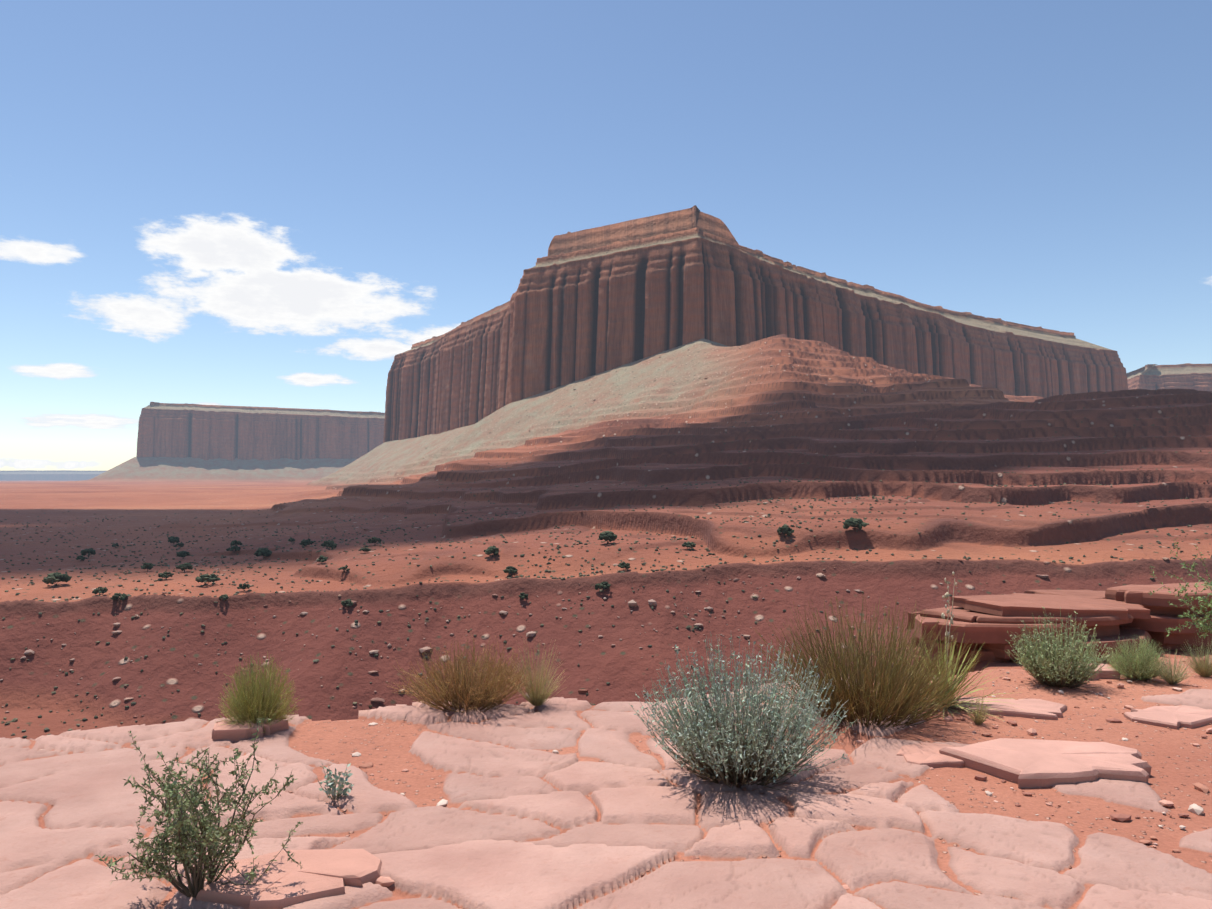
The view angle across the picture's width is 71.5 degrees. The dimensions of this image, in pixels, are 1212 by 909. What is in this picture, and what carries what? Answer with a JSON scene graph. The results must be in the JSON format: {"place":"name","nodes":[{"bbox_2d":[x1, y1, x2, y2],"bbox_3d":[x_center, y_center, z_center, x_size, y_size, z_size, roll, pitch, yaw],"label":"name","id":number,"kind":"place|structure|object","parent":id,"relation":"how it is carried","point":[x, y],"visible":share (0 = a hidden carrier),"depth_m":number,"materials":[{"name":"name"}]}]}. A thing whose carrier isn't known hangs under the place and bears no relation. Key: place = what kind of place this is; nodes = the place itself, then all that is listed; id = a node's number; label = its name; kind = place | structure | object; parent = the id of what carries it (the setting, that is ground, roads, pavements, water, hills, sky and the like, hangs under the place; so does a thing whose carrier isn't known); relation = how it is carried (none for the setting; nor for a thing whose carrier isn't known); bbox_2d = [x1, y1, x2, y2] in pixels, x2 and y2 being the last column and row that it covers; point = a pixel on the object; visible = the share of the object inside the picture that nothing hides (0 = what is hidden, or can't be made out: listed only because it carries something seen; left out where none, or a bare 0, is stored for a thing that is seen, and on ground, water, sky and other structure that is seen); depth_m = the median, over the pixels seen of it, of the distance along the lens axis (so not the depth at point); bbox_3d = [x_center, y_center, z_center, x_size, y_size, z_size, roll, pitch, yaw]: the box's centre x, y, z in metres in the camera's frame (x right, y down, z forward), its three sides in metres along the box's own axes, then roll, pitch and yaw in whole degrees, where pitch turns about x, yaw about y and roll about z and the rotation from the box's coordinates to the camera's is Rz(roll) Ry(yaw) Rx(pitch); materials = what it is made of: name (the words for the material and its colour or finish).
{"place":"outdoors","nodes":[
{"label":"outdoors","id":0,"kind":"place"},
{"bbox_2d":[0,470,105,480],"bbox_3d":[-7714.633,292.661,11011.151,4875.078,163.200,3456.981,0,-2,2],"label":"mesa","id":1,"kind":"structure","parent":0,"point":[54,475],"depth_m":10135.42,"materials":[{"name":"grey stone"}]},
{"bbox_2d":[0,334,1211,908],"bbox_3d":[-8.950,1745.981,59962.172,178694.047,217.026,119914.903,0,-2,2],"label":"ground","id":2,"kind":"structure","parent":0,"point":[600,810],"depth_m":150.88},
{"bbox_2d":[95,718,302,897],"bbox_3d":[-1.593,1.374,3.278,0.691,0.634,0.876,1,-2,-36],"label":"blackbrush shrub","id":3,"kind":"object","parent":2,"relation":"on","point":[183,852],"visible":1,"depth_m":3.15,"materials":[{"name":"green plant"}]},
{"bbox_2d":[216,655,301,732],"bbox_3d":[-2.216,1.535,5.371,0.523,0.556,0.556,0,-2,0],"label":"clump","id":4,"kind":"object","parent":2,"relation":"on","point":[254,705],"visible":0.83,"depth_m":5.32,"materials":[{"name":"green plant"}]},
{"bbox_2d":[136,402,384,460],"bbox_3d":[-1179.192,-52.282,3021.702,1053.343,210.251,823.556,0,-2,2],"label":"mesa","id":5,"kind":"structure","parent":2,"relation":"on","point":[200,431],"depth_m":2746.94,"materials":[{"name":"stone"}]},
{"bbox_2d":[316,761,353,799],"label":"small shrub","id":6,"kind":"object","parent":2,"relation":"on","point":[333,783],"visible":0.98,"depth_m":4.17,"materials":[{"name":"plant"}]},
{"bbox_2d":[42,517,866,607],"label":"desert shrubs","id":7,"kind":"object","parent":2,"relation":"on","point":[52,579],"visible":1,"depth_m":182.74,"materials":[{"name":"green plant"}]},
{"bbox_2d":[388,634,544,712],"bbox_3d":[-0.954,1.514,5.894,1.067,0.493,1.018,0,-2,12],"label":"clump","id":8,"kind":"object","parent":2,"relation":"on","point":[491,694],"visible":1,"depth_m":5.83,"materials":[{"name":"brown plant"}]},
{"bbox_2d":[508,639,569,705],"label":"dry grass","id":9,"kind":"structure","parent":2,"relation":"on","point":[536,697],"depth_m":5.90,"materials":[{"name":"plant"}]},
{"bbox_2d":[0,348,1206,715],"bbox_3d":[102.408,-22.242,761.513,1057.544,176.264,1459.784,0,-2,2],"label":"boulders","id":10,"kind":"object","parent":2,"relation":"on","point":[422,650],"visible":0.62,"depth_m":152.46,"materials":[{"name":"brown stone"}]},
{"bbox_2d":[0,371,1211,737],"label":"desert shrubs","id":11,"kind":"object","parent":2,"relation":"on","point":[558,547],"visible":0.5,"depth_m":195.61,"materials":[{"name":"green plant"}]},
{"bbox_2d":[40,659,1211,889],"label":"gravel pebbles","id":12,"kind":"object","parent":2,"relation":"on","point":[388,881],"visible":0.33,"depth_m":4.53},
{"bbox_2d":[133,659,1211,908],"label":"rock slabs","id":13,"kind":"object","parent":2,"relation":"on","point":[321,873],"visible":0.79,"depth_m":4.58,"materials":[{"name":"pink stone"}]},
{"bbox_2d":[629,632,858,790],"bbox_3d":[0.704,1.350,4.513,1.158,0.798,1.150,1,-2,-23],"label":"sagebrush shrub","id":14,"kind":"object","parent":2,"relation":"on","point":[726,754],"visible":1,"depth_m":4.36,"materials":[{"name":"plant"}]},
{"bbox_2d":[383,205,1127,442],"bbox_3d":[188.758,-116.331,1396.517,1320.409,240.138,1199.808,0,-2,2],"label":"mesa","id":15,"kind":"structure","parent":2,"relation":"on","point":[582,304],"depth_m":922.30,"materials":[{"name":"brown stone"}]},
{"bbox_2d":[740,597,994,728],"bbox_3d":[1.717,1.368,5.764,1.670,0.819,1.615,0,-2,-8],"label":"clump","id":16,"kind":"object","parent":2,"relation":"on","point":[881,700],"visible":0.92,"depth_m":5.56,"materials":[{"name":"brown plant"}]},
{"bbox_2d":[578,582,1211,693],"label":"ledge outcrop rocks","id":17,"kind":"object","parent":2,"relation":"on","point":[985,623],"visible":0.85,"depth_m":20.49,"materials":[{"name":"brown stone"}]},
{"bbox_2d":[900,572,1023,720],"bbox_3d":[2.419,1.379,6.012,0.944,1.076,1.036,0,-2,-4],"label":"yucca plant","id":18,"kind":"object","parent":2,"relation":"on","point":[948,635],"visible":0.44,"depth_m":6.04,"materials":[{"name":"green plant"}]},
{"bbox_2d":[964,690,993,724],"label":"grass plant","id":19,"kind":"object","parent":2,"relation":"on","point":[980,720],"depth_m":5.57,"materials":[{"name":"plant"}]},
{"bbox_2d":[1005,607,1114,691],"bbox_3d":[3.594,1.525,6.687,0.795,0.608,0.783,1,-2,-29],"label":"green shrub","id":20,"kind":"object","parent":2,"relation":"on","point":[1042,667],"visible":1,"depth_m":6.59,"materials":[{"name":"green plant"}]},
{"bbox_2d":[1105,634,1170,680],"bbox_3d":[4.329,1.682,6.862,0.497,0.438,0.525,0,-2,-10],"label":"green shrub","id":21,"kind":"object","parent":2,"relation":"on","point":[1135,668],"visible":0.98,"depth_m":6.81,"materials":[{"name":"green plant"}]},
{"bbox_2d":[1149,638,1161,654],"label":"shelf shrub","id":22,"kind":"object","parent":2,"relation":"on","point":[1157,647],"visible":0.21,"depth_m":20.62,"materials":[{"name":"green plant"}]},
{"bbox_2d":[1126,363,1211,390],"bbox_3d":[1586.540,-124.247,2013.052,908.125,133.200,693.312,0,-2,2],"label":"mesa","id":23,"kind":"structure","parent":2,"relation":"on","point":[1197,377],"depth_m":1796.03,"materials":[{"name":"stone"}]},
{"bbox_2d":[1147,650,1193,684],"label":"grass plant","id":24,"kind":"object","parent":2,"relation":"on","point":[1169,677],"depth_m":6.67,"materials":[{"name":"beige plant"}]},
{"bbox_2d":[1148,540,1211,638],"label":"green shrub","id":25,"kind":"object","parent":2,"relation":"on","point":[1204,626],"visible":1,"depth_m":7.64,"materials":[{"name":"green plant"}]},
{"bbox_2d":[1180,636,1211,676],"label":"grass plant","id":26,"kind":"object","parent":2,"relation":"on","point":[1203,669],"depth_m":6.92,"materials":[{"name":"plant"}]},
{"bbox_2d":[0,0,1211,470],"label":"sky","id":27,"kind":"structure","parent":0,"point":[254,203],"materials":[{"name":"blue"}]}
]}

